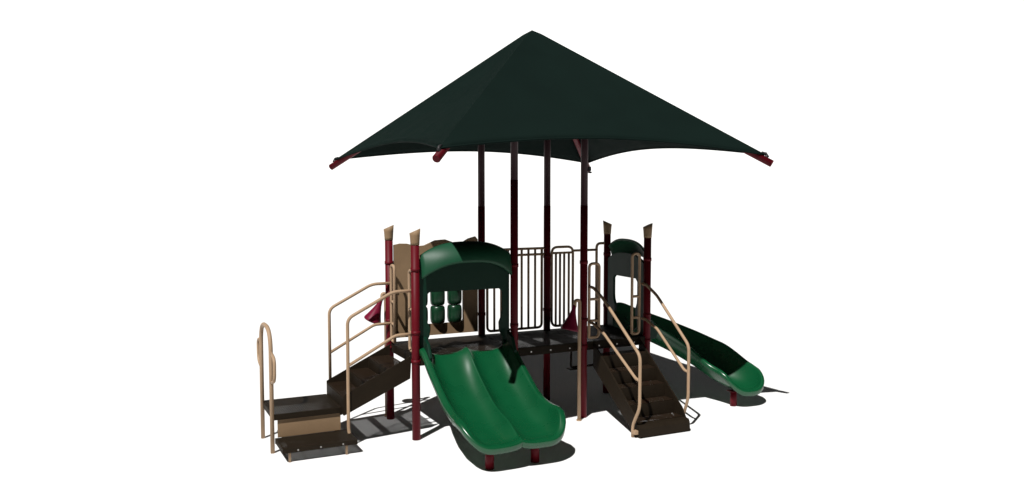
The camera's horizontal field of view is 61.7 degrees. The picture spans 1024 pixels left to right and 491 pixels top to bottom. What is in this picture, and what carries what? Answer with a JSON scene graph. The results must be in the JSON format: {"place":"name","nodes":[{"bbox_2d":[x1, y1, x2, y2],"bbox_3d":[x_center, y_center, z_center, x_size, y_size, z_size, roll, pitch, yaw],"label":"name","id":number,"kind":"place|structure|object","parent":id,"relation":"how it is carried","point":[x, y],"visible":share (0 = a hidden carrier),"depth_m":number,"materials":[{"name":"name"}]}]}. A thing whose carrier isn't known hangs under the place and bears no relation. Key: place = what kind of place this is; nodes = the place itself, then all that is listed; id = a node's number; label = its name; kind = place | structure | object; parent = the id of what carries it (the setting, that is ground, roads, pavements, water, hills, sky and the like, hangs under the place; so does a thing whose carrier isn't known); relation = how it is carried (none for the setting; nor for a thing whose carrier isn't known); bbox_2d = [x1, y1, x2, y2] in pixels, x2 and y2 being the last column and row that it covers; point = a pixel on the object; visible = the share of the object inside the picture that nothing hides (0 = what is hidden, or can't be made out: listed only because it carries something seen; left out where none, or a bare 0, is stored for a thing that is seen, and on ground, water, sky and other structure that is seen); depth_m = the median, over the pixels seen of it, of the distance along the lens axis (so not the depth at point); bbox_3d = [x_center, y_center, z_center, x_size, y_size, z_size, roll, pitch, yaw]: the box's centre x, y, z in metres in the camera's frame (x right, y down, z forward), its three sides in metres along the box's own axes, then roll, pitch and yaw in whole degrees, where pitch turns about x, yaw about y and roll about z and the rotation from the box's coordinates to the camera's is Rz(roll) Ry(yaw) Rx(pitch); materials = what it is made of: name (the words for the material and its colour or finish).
{"place":"outdoors","nodes":[
{"label":"outdoors","id":0,"kind":"place"},
{"bbox_2d":[0,216,1023,490],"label":"ground","id":1,"kind":"structure","parent":0,"point":[884,352],"depth_m":18.49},
{"bbox_2d":[364,292,386,416],"bbox_3d":[-2.144,1.711,13.489,0.362,1.977,0.274,-2,4,-26],"label":"talk tube","id":2,"kind":"object","parent":1,"relation":"on","point":[373,315],"visible":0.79,"depth_m":13.36,"materials":[{"name":"plastic"}]},
{"bbox_2d":[257,30,773,469],"bbox_3d":[0.136,-0.332,13.486,7.938,6.055,5.208,-2,4,-26],"label":"playground structure","id":3,"kind":"object","parent":1,"relation":"on","point":[532,92],"visible":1,"depth_m":12.62,"materials":[{"name":"green plastic"}]},
{"bbox_2d":[561,299,581,420],"bbox_3d":[0.891,1.769,13.167,0.278,1.907,0.323,2,5,30],"label":"talk tube","id":4,"kind":"object","parent":1,"relation":"on","point":[570,323],"visible":1,"depth_m":13.16,"materials":[{"name":"plastic"}]},
{"bbox_2d":[0,0,1023,215],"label":"sky","id":5,"kind":"structure","parent":0,"point":[277,107],"depth_m":154.76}
]}

